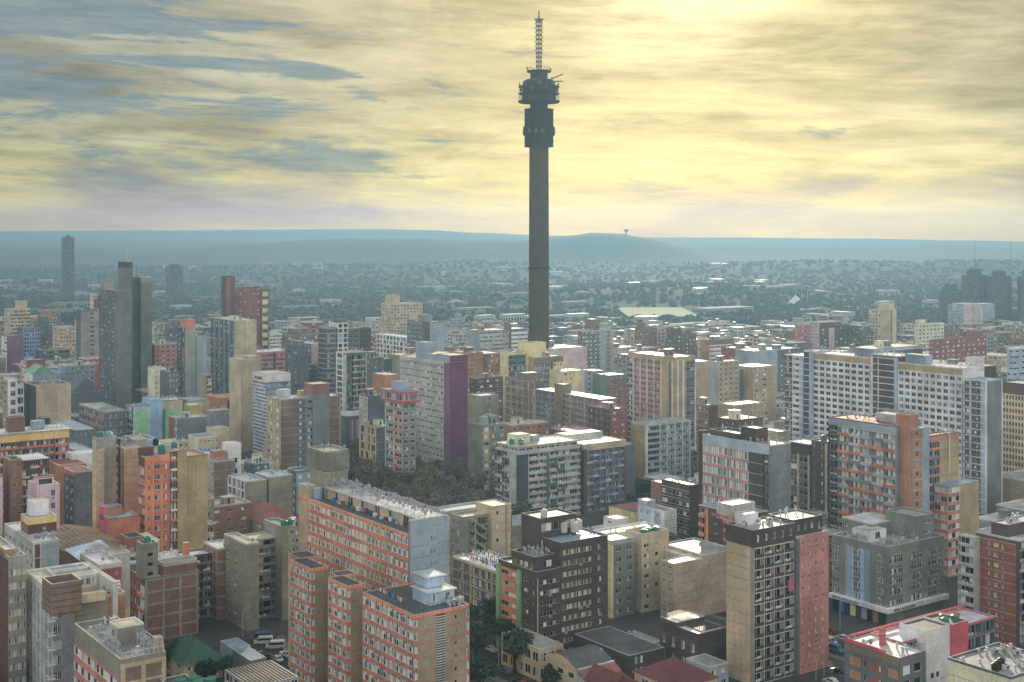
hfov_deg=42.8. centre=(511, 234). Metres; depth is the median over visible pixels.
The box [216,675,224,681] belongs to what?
lawn
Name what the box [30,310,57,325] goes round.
apartment block
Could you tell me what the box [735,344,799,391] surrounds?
apartment block
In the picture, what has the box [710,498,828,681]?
apartment block
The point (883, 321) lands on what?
apartment block
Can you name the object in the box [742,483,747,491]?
window
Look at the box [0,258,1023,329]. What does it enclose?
wood
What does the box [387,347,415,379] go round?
apartment block
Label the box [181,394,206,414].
apartment block
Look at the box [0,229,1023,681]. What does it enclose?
ground
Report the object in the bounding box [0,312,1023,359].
distant city blocks
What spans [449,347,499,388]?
apartment block
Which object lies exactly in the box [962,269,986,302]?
apartment block
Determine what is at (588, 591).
window
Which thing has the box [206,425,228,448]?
store
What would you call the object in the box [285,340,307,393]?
apartment block
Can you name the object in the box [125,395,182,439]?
apartment block
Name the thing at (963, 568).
window
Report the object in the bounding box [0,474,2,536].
apartment block
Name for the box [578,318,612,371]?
apartment block
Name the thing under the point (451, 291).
suburb building
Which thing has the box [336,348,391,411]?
apartment block
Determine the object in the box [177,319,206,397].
apartment block
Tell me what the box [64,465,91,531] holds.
apartment block
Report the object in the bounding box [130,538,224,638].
apartment block
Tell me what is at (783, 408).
building
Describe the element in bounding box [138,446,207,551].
apartment block
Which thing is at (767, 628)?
window
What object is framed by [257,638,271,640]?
side window
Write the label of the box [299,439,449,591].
apartment block
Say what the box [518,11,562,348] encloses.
communication tower
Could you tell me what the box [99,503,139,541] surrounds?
shop
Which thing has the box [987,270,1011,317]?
apartment block
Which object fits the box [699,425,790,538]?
apartment block
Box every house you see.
[166,633,224,679]
[184,402,203,413]
[250,500,298,551]
[583,663,637,681]
[590,514,628,529]
[632,657,719,681]
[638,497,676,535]
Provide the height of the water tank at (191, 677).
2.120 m
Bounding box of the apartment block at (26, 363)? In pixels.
[21,357,44,385]
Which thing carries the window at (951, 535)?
in the apartment block at (938, 487)
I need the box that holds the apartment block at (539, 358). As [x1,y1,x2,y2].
[518,341,562,387]
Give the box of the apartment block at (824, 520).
[805,507,827,524]
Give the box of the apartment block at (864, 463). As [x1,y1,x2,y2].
[828,407,920,527]
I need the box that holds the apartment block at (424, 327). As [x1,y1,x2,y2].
[407,314,444,351]
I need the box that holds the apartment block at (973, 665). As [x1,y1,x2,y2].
[948,642,1023,681]
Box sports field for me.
[618,307,701,317]
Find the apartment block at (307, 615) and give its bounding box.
[288,542,327,681]
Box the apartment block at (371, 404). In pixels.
[359,388,384,424]
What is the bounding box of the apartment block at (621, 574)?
[605,532,634,618]
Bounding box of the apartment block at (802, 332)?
[795,324,809,349]
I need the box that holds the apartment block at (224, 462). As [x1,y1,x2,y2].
[208,441,240,498]
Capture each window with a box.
[1,376,19,398]
[2,337,6,370]
[6,310,29,333]
[18,388,22,394]
[18,397,22,403]
[18,406,22,412]
[19,329,39,358]
[22,461,28,466]
[22,470,28,475]
[22,489,27,494]
[31,460,37,465]
[31,469,37,474]
[36,323,58,346]
[39,478,51,484]
[40,459,46,464]
[40,468,46,474]
[53,328,73,356]
[55,438,65,443]
[55,446,65,451]
[55,454,64,458]
[58,625,61,633]
[58,640,61,648]
[58,655,61,664]
[64,238,73,298]
[75,646,79,656]
[75,662,79,672]
[81,651,85,662]
[81,667,85,677]
[87,656,91,667]
[87,672,91,681]
[90,296,98,309]
[92,577,96,583]
[94,662,98,673]
[100,667,105,678]
[102,347,114,403]
[107,673,112,681]
[135,391,147,402]
[138,583,144,594]
[138,597,144,608]
[138,611,144,622]
[166,267,179,300]
[170,325,180,339]
[171,462,175,468]
[171,482,175,488]
[171,492,175,498]
[171,502,175,508]
[171,512,175,518]
[171,532,175,538]
[171,542,175,548]
[203,556,209,560]
[203,564,209,569]
[203,582,209,587]
[203,591,209,596]
[203,599,209,605]
[203,608,209,614]
[211,363,226,393]
[226,673,231,681]
[235,288,268,348]
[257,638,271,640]
[258,539,270,544]
[259,547,270,553]
[259,556,270,562]
[259,565,270,571]
[259,574,270,580]
[259,583,270,588]
[259,591,270,597]
[259,600,270,607]
[259,609,270,615]
[269,642,282,644]
[270,335,281,347]
[282,336,316,345]
[291,563,294,571]
[291,574,294,582]
[291,586,294,594]
[291,597,294,605]
[291,609,294,617]
[291,620,294,628]
[291,631,294,639]
[291,643,294,651]
[291,654,294,662]
[296,565,299,573]
[296,577,299,585]
[296,588,299,596]
[296,600,299,608]
[296,611,299,619]
[296,623,299,631]
[296,634,299,642]
[296,646,299,654]
[296,657,299,665]
[301,568,304,576]
[301,579,304,587]
[301,591,304,599]
[301,602,304,610]
[301,614,304,622]
[301,625,304,634]
[301,637,304,645]
[301,648,304,657]
[301,660,304,668]
[301,671,304,680]
[306,570,309,578]
[306,582,309,590]
[306,593,309,601]
[306,605,309,613]
[306,616,309,625]
[306,628,309,636]
[306,640,309,648]
[306,651,309,660]
[306,663,309,671]
[308,523,449,589]
[311,572,314,579]
[311,595,314,602]
[311,607,314,614]
[311,630,314,637]
[311,665,314,672]
[333,583,336,592]
[333,595,336,604]
[333,607,336,616]
[333,619,336,628]
[333,631,336,640]
[333,644,336,652]
[333,656,336,664]
[333,668,336,676]
[335,492,339,501]
[338,586,341,594]
[338,598,341,606]
[338,610,341,618]
[338,622,341,631]
[338,634,341,643]
[338,646,341,655]
[338,658,341,667]
[338,671,341,679]
[342,587,345,596]
[342,600,345,608]
[342,612,345,620]
[342,624,345,633]
[342,636,345,645]
[342,648,345,657]
[342,661,345,669]
[342,673,345,681]
[347,420,350,449]
[347,590,350,597]
[347,602,350,609]
[347,614,350,621]
[347,626,350,634]
[347,639,350,646]
[347,651,350,658]
[347,663,350,670]
[348,496,352,505]
[352,420,355,448]
[356,419,358,448]
[359,520,362,527]
[359,531,362,539]
[361,501,365,509]
[363,521,366,529]
[363,533,366,541]
[363,596,367,605]
[363,608,367,617]
[363,621,367,630]
[363,633,367,642]
[363,646,367,655]
[363,658,367,668]
[363,671,367,680]
[367,523,370,530]
[367,534,370,542]
[369,598,373,608]
[369,611,373,620]
[369,624,373,633]
[369,636,373,646]
[369,649,373,658]
[369,661,373,671]
[369,674,373,681]
[375,506,379,515]
[375,601,380,611]
[375,614,380,624]
[375,627,380,636]
[375,639,380,649]
[375,652,380,662]
[375,665,380,675]
[380,527,383,535]
[380,539,383,547]
[381,391,385,397]
[382,304,421,332]
[382,604,386,614]
[382,617,386,627]
[382,630,386,640]
[382,643,386,652]
[382,656,386,665]
[382,668,386,678]
[386,392,390,398]
[388,607,392,617]
[388,620,392,630]
[388,633,392,643]
[388,646,392,655]
[388,659,392,668]
[388,672,392,681]
[389,510,393,519]
[389,531,392,539]
[389,543,392,551]
[391,393,395,399]
[394,532,397,540]
[394,545,397,553]
[394,610,399,620]
[394,623,399,633]
[394,636,399,646]
[394,649,399,659]
[394,662,399,672]
[394,675,399,681]
[399,534,402,542]
[399,547,402,555]
[401,613,405,623]
[401,626,405,636]
[401,639,405,649]
[401,652,405,662]
[401,666,405,675]
[403,515,408,525]
[404,536,407,544]
[404,549,407,557]
[407,616,412,626]
[407,629,412,639]
[407,642,412,653]
[407,656,412,666]
[407,669,412,679]
[414,619,417,627]
[414,632,417,640]
[414,645,417,653]
[414,659,417,667]
[414,672,417,680]
[417,400,442,474]
[433,594,436,601]
[480,330,526,350]
[501,568,515,577]
[501,579,515,587]
[501,589,515,598]
[501,599,515,608]
[501,610,515,618]
[503,653,506,662]
[517,660,521,669]
[525,648,529,658]
[525,663,529,673]
[529,453,542,457]
[529,460,542,464]
[529,466,542,471]
[529,473,542,478]
[529,480,542,485]
[529,487,542,492]
[529,494,542,499]
[530,501,542,505]
[533,651,537,661]
[533,667,537,677]
[540,577,558,584]
[540,588,558,595]
[540,598,558,606]
[540,609,558,616]
[540,619,558,627]
[540,630,558,636]
[541,522,550,531]
[541,653,545,662]
[544,559,551,566]
[553,521,562,529]
[562,549,568,555]
[562,560,568,566]
[562,571,568,577]
[562,582,568,588]
[562,593,568,599]
[562,604,568,609]
[562,615,568,620]
[562,626,568,631]
[562,637,568,642]
[565,449,576,453]
[565,455,576,460]
[565,462,576,466]
[565,469,576,473]
[565,475,576,479]
[565,482,576,486]
[565,489,576,493]
[565,496,576,500]
[565,502,576,507]
[566,519,574,527]
[570,548,575,553]
[570,559,575,564]
[570,570,575,575]
[570,581,575,586]
[570,592,575,597]
[570,603,575,608]
[570,614,575,619]
[570,624,575,630]
[577,547,582,552]
[577,558,582,563]
[577,569,582,574]
[577,580,582,585]
[577,590,582,595]
[577,601,582,606]
[577,612,582,617]
[577,623,582,628]
[584,546,590,551]
[584,556,590,562]
[584,567,590,572]
[584,578,590,583]
[584,589,590,594]
[584,600,590,605]
[584,610,590,616]
[584,621,590,627]
[615,355,627,372]
[635,329,655,346]
[635,655,642,664]
[648,426,656,430]
[648,432,656,436]
[648,438,656,442]
[648,444,656,448]
[648,450,656,454]
[648,456,656,460]
[648,462,656,466]
[648,468,656,472]
[667,335,695,358]
[693,452,696,472]
[703,444,708,451]
[703,454,708,461]
[703,464,708,472]
[703,475,708,482]
[703,485,708,492]
[703,495,708,502]
[709,445,714,452]
[709,455,714,463]
[709,466,714,473]
[709,476,714,483]
[709,486,714,494]
[709,496,714,502]
[716,447,721,454]
[716,457,721,464]
[716,467,721,474]
[716,477,721,485]
[716,488,721,495]
[722,448,727,455]
[722,458,727,465]
[722,468,727,476]
[722,479,727,486]
[722,489,727,497]
[729,449,734,456]
[729,459,734,467]
[729,470,734,477]
[729,480,734,488]
[729,491,734,498]
[735,450,741,458]
[735,461,741,468]
[735,471,741,479]
[735,481,741,489]
[735,492,741,498]
[742,451,747,459]
[742,462,747,469]
[742,472,747,480]
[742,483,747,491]
[742,493,747,499]
[755,548,760,554]
[755,559,760,566]
[755,570,760,577]
[755,581,760,588]
[755,593,760,600]
[755,604,760,611]
[755,616,760,623]
[755,627,760,634]
[755,638,760,646]
[755,650,760,657]
[755,661,760,669]
[765,557,770,563]
[765,568,770,575]
[765,579,770,586]
[765,591,770,598]
[765,602,770,609]
[765,613,770,620]
[765,625,770,632]
[765,636,770,643]
[765,647,770,655]
[765,659,770,666]
[775,555,779,561]
[775,566,779,573]
[775,577,779,584]
[775,588,779,595]
[775,600,779,607]
[775,611,779,618]
[775,622,779,629]
[775,634,779,641]
[775,645,779,652]
[775,656,779,663]
[785,575,789,582]
[785,597,789,604]
[785,609,789,615]
[785,620,789,626]
[785,631,789,638]
[785,642,789,649]
[787,384,977,479]
[791,455,796,460]
[791,463,796,468]
[791,471,796,476]
[791,479,796,485]
[791,487,796,493]
[791,496,796,501]
[800,326,807,347]
[800,456,806,462]
[800,465,806,470]
[800,473,806,478]
[800,481,806,487]
[800,489,806,495]
[800,498,806,503]
[811,323,826,347]
[830,442,836,447]
[830,451,836,456]
[830,459,836,465]
[830,468,836,473]
[830,485,836,490]
[830,494,836,499]
[830,503,836,507]
[830,511,836,516]
[830,520,836,525]
[836,327,857,346]
[840,427,847,432]
[840,435,847,441]
[840,444,847,450]
[840,453,847,457]
[840,461,847,467]
[840,470,847,476]
[840,479,847,484]
[840,487,847,493]
[840,496,847,501]
[840,505,847,511]
[851,428,859,434]
[851,437,859,443]
[851,446,859,452]
[851,454,859,460]
[851,463,859,469]
[851,472,859,478]
[851,481,859,487]
[851,490,859,496]
[851,498,859,505]
[851,507,859,513]
[862,430,870,436]
[862,439,870,445]
[862,447,870,454]
[862,456,870,462]
[862,465,870,471]
[862,474,870,480]
[862,483,870,489]
[862,492,870,497]
[862,501,870,507]
[870,311,879,343]
[874,432,882,437]
[874,441,882,447]
[874,449,882,455]
[874,458,882,463]
[874,467,882,473]
[874,476,882,483]
[874,485,882,491]
[874,494,882,501]
[874,503,882,510]
[886,434,894,439]
[886,442,894,449]
[886,451,894,458]
[886,460,894,467]
[886,470,894,476]
[886,479,894,485]
[886,488,894,494]
[886,497,894,501]
[890,567,893,574]
[890,577,893,584]
[903,665,909,674]
[914,662,920,671]
[914,676,920,681]
[919,324,942,345]
[941,487,946,493]
[941,496,946,502]
[941,505,946,511]
[941,514,946,520]
[941,523,946,529]
[944,291,961,315]
[944,326,958,335]
[948,486,958,493]
[948,495,958,502]
[948,504,958,511]
[948,513,958,520]
[948,522,958,529]
[948,531,958,538]
[948,541,957,547]
[948,550,957,556]
[948,559,957,565]
[948,568,957,574]
[952,305,962,323]
[961,537,972,543]
[961,546,972,553]
[961,555,972,563]
[961,565,972,573]
[961,575,972,582]
[961,585,972,591]
[961,594,972,603]
[968,625,974,634]
[968,638,974,649]
[970,276,985,302]
[981,621,989,631]
[981,634,989,645]
[989,357,1004,367]
[994,278,1007,313]
[1003,447,1022,471]
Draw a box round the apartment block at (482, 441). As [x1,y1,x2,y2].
[468,413,505,490]
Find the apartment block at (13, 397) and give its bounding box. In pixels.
[3,377,23,427]
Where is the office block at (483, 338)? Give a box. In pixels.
[465,323,527,351]
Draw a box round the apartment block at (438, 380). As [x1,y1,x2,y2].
[400,341,467,478]
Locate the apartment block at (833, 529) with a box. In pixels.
[822,523,843,589]
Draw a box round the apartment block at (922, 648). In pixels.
[844,604,994,681]
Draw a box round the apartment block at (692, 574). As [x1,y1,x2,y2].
[660,537,725,616]
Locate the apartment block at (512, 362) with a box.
[500,348,525,421]
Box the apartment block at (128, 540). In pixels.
[120,532,158,551]
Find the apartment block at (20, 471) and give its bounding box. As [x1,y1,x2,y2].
[3,453,48,537]
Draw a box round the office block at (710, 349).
[700,336,733,360]
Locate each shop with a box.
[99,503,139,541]
[501,628,562,681]
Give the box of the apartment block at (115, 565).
[80,544,129,617]
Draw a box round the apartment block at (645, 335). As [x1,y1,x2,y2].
[635,323,656,346]
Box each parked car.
[262,653,273,658]
[273,654,283,662]
[279,650,287,658]
[499,666,512,673]
[823,677,838,681]
[829,626,836,633]
[830,666,843,673]
[835,634,849,640]
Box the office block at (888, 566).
[829,507,948,624]
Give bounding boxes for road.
[469,647,537,681]
[715,611,843,656]
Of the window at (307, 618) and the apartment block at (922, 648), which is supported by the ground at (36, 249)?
the apartment block at (922, 648)
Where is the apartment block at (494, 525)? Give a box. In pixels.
[424,499,524,573]
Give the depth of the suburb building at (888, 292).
2583.68 m
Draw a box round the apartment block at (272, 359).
[257,348,284,370]
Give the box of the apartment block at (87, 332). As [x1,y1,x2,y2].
[76,308,98,360]
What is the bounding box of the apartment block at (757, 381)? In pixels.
[739,361,775,421]
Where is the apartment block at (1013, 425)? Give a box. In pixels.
[1003,377,1023,471]
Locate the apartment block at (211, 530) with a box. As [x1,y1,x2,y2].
[208,520,215,540]
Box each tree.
[164,640,178,660]
[193,658,217,677]
[215,655,233,670]
[348,437,358,450]
[348,467,356,479]
[349,447,358,467]
[352,456,364,478]
[354,464,375,479]
[357,476,370,488]
[361,458,375,466]
[368,477,386,489]
[370,464,392,477]
[372,468,399,485]
[374,458,384,466]
[380,480,392,491]
[381,486,401,493]
[385,489,406,496]
[391,468,410,482]
[401,470,427,484]
[404,486,430,497]
[407,494,424,500]
[408,474,436,488]
[409,496,428,502]
[413,468,433,477]
[416,454,426,467]
[416,463,437,473]
[420,460,436,469]
[420,494,440,507]
[423,468,445,491]
[428,494,450,506]
[429,458,444,480]
[429,478,447,488]
[433,493,452,504]
[440,474,455,486]
[442,468,457,478]
[447,456,467,482]
[450,494,463,504]
[452,480,467,488]
[454,493,479,502]
[458,469,466,489]
[462,468,479,485]
[464,470,485,487]
[466,471,488,489]
[466,490,487,500]
[467,487,486,496]
[469,604,480,622]
[469,619,488,656]
[469,654,498,681]
[473,611,496,631]
[479,598,495,628]
[487,617,515,636]
[501,627,533,672]
[511,499,532,514]
[541,663,561,681]
[625,492,645,502]
[627,496,644,502]
[633,477,647,492]
[643,478,652,497]
[669,532,680,539]
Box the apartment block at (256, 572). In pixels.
[224,517,295,630]
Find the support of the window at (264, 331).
in the apartment block at (249, 301)
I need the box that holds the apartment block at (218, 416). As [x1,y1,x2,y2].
[207,405,228,426]
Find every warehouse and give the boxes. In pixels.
[188,432,218,449]
[207,393,228,408]
[574,626,664,678]
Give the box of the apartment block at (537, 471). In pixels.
[495,432,579,515]
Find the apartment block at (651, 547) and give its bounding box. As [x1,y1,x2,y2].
[593,521,668,612]
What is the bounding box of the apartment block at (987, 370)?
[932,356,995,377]
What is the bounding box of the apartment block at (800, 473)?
[788,435,816,510]
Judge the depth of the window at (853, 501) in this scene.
469.00 m
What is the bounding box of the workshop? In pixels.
[48,524,135,564]
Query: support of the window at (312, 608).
in the apartment block at (307, 615)
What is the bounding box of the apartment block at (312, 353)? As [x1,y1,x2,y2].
[304,341,317,381]
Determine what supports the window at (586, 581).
in the apartment block at (551, 581)
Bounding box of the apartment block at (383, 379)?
[372,370,398,392]
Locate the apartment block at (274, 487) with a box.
[228,467,292,513]
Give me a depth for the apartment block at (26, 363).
896.35 m
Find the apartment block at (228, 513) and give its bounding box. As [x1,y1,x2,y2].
[208,495,250,539]
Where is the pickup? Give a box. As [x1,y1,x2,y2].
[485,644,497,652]
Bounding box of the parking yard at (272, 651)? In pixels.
[212,633,287,674]
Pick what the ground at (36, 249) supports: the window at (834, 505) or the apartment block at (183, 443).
the apartment block at (183, 443)
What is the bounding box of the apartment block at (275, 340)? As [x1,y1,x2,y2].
[269,332,282,348]
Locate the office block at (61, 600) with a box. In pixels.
[26,562,124,681]
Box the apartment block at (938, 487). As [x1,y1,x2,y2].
[896,412,978,577]
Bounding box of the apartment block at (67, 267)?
[62,235,73,299]
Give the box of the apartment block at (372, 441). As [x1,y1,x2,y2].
[359,419,384,468]
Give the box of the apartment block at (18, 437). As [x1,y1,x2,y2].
[0,415,71,474]
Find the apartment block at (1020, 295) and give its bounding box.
[1017,270,1023,315]
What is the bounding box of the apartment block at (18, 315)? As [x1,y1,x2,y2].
[4,300,29,333]
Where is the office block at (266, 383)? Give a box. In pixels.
[253,370,290,457]
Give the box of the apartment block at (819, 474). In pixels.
[811,438,827,511]
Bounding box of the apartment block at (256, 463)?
[244,452,268,473]
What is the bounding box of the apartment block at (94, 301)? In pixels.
[90,294,98,309]
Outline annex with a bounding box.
[627,630,659,644]
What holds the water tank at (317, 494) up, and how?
on the apartment block at (374, 539)
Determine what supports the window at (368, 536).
in the apartment block at (374, 539)
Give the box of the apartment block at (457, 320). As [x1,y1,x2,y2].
[449,313,464,327]
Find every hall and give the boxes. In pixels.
[24,363,60,380]
[53,420,93,448]
[69,375,100,412]
[341,410,358,449]
[544,644,621,681]
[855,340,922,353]
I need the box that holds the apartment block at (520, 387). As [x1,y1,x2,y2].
[505,371,543,421]
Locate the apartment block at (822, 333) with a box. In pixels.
[810,320,840,348]
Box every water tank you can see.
[94,430,103,437]
[105,430,111,436]
[144,536,151,543]
[146,439,152,445]
[153,438,158,445]
[158,444,164,453]
[165,444,171,450]
[171,441,177,448]
[175,677,186,681]
[187,674,198,681]
[192,678,203,681]
[204,676,215,681]
[281,519,287,525]
[287,518,293,525]
[313,486,322,498]
[479,415,487,424]
[509,438,513,444]
[540,508,547,516]
[561,522,567,532]
[570,520,578,532]
[576,518,581,529]
[640,528,648,532]
[651,526,659,531]
[820,434,826,440]
[939,613,946,619]
[941,617,948,622]
[951,614,958,620]
[991,662,998,671]
[994,659,1001,669]
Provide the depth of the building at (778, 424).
724.68 m
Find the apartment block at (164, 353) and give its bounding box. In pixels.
[152,339,176,370]
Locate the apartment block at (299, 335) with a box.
[282,330,317,347]
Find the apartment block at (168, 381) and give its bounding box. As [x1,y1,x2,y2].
[160,367,177,396]
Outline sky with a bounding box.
[0,0,1023,241]
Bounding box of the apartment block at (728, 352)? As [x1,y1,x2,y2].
[721,343,756,359]
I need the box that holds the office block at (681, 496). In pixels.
[651,477,698,538]
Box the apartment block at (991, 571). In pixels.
[958,512,1023,646]
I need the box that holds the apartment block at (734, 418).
[718,409,762,428]
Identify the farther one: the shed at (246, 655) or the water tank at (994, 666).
the shed at (246, 655)
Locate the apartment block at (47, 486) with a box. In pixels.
[28,474,59,532]
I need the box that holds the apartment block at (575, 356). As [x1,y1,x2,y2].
[546,340,586,368]
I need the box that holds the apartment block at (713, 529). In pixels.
[698,502,769,545]
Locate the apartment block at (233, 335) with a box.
[211,315,256,393]
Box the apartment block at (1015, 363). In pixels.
[1007,346,1023,379]
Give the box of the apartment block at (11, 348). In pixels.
[1,334,21,372]
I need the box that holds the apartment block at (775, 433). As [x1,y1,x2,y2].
[768,427,788,441]
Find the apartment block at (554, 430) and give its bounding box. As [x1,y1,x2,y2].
[550,424,589,434]
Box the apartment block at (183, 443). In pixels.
[157,436,189,452]
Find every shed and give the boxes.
[69,442,90,450]
[220,637,250,666]
[233,646,266,667]
[609,502,637,523]
[686,653,728,681]
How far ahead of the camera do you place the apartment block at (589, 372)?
834.04 m
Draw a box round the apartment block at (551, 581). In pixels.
[496,508,607,650]
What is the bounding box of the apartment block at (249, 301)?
[221,276,268,349]
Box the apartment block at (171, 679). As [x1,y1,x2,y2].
[159,674,187,681]
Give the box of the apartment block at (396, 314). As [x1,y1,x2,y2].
[381,294,421,332]
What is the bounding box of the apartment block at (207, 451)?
[199,449,212,455]
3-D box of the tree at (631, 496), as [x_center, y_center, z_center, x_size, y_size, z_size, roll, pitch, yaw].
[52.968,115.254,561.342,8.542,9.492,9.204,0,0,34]
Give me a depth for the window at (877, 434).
460.71 m
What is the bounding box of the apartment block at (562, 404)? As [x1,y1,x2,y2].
[535,383,616,434]
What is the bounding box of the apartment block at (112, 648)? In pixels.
[74,615,165,681]
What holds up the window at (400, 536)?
in the apartment block at (374, 539)
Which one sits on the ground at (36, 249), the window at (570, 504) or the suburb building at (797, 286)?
the suburb building at (797, 286)
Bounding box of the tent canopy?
[781,290,807,303]
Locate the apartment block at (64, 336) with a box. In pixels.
[52,325,75,359]
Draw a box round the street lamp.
[242,607,249,636]
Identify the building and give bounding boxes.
[0,279,14,282]
[0,354,5,372]
[0,371,20,399]
[0,407,2,428]
[2,295,16,298]
[6,284,25,287]
[8,288,28,291]
[12,360,20,372]
[29,282,55,284]
[36,289,59,292]
[37,308,82,314]
[38,279,52,281]
[45,357,75,364]
[45,361,58,367]
[51,301,89,307]
[71,412,78,421]
[74,291,88,293]
[74,292,96,297]
[78,356,98,361]
[88,284,99,288]
[118,434,156,442]
[134,388,147,402]
[154,290,165,293]
[170,305,192,309]
[195,296,219,299]
[207,357,210,373]
[240,280,251,283]
[241,457,279,473]
[247,283,282,287]
[263,262,272,266]
[263,444,265,457]
[278,305,319,310]
[287,316,315,321]
[293,288,305,292]
[313,263,322,268]
[319,299,341,306]
[415,285,455,288]
[435,286,445,291]
[438,290,465,292]
[447,300,462,306]
[451,306,495,312]
[461,274,483,276]
[474,314,494,320]
[475,310,486,314]
[481,260,504,262]
[488,283,515,286]
[499,266,508,270]
[499,313,525,322]
[507,292,528,296]
[549,271,563,275]
[549,286,562,290]
[549,314,564,318]
[553,265,575,267]
[559,300,590,305]
[565,313,588,320]
[575,291,590,296]
[596,316,621,321]
[599,306,611,309]
[614,350,635,372]
[634,315,657,323]
[643,472,684,495]
[670,322,693,326]
[687,473,698,483]
[691,445,696,473]
[692,306,753,314]
[693,287,707,294]
[709,278,723,281]
[710,263,721,267]
[735,285,786,288]
[745,325,760,329]
[754,280,768,283]
[765,409,768,423]
[765,420,784,429]
[769,417,784,423]
[774,284,802,288]
[776,393,781,399]
[776,399,782,419]
[777,324,794,328]
[779,408,782,417]
[783,400,784,416]
[793,266,824,269]
[801,313,828,319]
[808,289,831,293]
[830,311,854,321]
[830,348,853,352]
[874,301,894,307]
[876,290,898,295]
[882,267,891,270]
[919,343,928,350]
[922,299,938,306]
[928,273,944,275]
[979,508,1021,528]
[987,351,1006,369]
[995,498,1023,514]
[996,366,1006,380]
[1003,471,1023,501]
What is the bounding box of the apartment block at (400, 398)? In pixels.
[381,380,418,482]
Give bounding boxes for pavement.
[486,675,507,681]
[707,614,843,661]
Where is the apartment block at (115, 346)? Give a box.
[99,282,131,408]
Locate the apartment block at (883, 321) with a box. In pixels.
[869,303,896,344]
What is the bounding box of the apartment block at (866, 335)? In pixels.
[860,326,872,345]
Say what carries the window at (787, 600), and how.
in the apartment block at (777, 595)
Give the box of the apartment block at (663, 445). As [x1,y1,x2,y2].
[631,416,690,480]
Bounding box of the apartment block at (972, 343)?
[929,331,986,363]
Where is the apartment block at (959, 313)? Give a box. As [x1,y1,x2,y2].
[948,303,994,327]
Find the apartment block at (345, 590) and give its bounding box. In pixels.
[328,569,362,681]
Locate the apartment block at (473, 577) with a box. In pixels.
[452,548,507,620]
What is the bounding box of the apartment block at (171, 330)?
[165,319,180,341]
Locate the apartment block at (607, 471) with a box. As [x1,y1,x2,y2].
[542,429,634,513]
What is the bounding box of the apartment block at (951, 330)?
[944,324,959,337]
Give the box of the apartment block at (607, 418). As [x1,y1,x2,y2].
[588,401,626,441]
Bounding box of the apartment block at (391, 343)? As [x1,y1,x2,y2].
[377,332,406,357]
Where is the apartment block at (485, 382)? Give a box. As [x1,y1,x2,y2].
[469,373,502,421]
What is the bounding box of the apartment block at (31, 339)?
[17,326,40,358]
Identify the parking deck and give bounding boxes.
[79,402,127,436]
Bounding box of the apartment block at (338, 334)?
[318,318,370,393]
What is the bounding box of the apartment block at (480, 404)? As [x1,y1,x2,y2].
[468,392,498,421]
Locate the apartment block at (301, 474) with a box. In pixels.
[288,466,309,513]
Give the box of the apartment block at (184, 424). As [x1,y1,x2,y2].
[169,404,206,439]
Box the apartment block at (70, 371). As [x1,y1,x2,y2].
[58,360,98,387]
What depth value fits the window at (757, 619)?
349.68 m
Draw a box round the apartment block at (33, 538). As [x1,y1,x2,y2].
[4,497,58,569]
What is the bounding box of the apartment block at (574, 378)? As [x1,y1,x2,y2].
[549,366,584,392]
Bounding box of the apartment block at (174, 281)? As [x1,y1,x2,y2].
[166,264,182,301]
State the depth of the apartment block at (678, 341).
1126.68 m
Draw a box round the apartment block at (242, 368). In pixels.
[229,354,260,451]
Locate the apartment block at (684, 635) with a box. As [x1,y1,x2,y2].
[660,610,725,661]
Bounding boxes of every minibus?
[251,631,269,640]
[254,635,272,644]
[266,639,284,648]
[829,635,837,642]
[829,641,843,653]
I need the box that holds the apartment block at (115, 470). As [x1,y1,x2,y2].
[92,430,154,529]
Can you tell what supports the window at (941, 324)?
in the apartment block at (925, 332)
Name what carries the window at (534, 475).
in the apartment block at (537, 471)
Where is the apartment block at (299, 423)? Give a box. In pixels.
[266,381,340,469]
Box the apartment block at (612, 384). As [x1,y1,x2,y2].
[593,370,627,409]
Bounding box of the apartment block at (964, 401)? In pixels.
[785,347,1002,513]
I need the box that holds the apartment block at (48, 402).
[24,379,70,426]
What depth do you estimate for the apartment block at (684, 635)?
362.03 m
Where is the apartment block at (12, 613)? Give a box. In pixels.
[0,536,25,681]
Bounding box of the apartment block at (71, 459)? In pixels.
[49,449,91,531]
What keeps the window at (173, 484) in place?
in the apartment block at (173, 498)
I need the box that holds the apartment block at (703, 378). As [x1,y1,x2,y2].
[696,359,710,445]
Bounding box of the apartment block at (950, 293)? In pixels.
[939,284,961,316]
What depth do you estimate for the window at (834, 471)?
477.31 m
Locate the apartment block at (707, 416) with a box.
[696,397,717,472]
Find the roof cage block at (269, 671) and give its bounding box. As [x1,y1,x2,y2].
[225,660,298,681]
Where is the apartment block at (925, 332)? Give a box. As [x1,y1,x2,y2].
[915,319,943,346]
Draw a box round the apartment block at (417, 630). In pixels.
[362,569,468,681]
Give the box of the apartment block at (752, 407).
[718,399,764,426]
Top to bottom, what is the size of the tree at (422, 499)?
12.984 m
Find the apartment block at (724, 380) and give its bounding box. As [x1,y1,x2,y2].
[711,355,738,403]
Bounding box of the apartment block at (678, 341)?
[667,327,696,358]
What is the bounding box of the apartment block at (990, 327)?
[982,321,1020,328]
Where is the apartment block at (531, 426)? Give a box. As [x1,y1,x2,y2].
[505,416,548,440]
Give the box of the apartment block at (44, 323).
[34,315,59,347]
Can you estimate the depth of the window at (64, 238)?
2303.41 m
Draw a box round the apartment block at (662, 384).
[628,348,695,446]
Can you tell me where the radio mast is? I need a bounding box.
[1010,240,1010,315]
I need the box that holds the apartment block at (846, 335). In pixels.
[835,325,859,346]
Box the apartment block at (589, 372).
[582,367,607,393]
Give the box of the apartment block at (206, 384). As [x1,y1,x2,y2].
[201,373,211,397]
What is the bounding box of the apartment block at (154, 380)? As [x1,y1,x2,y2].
[148,364,165,396]
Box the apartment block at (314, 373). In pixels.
[310,364,317,381]

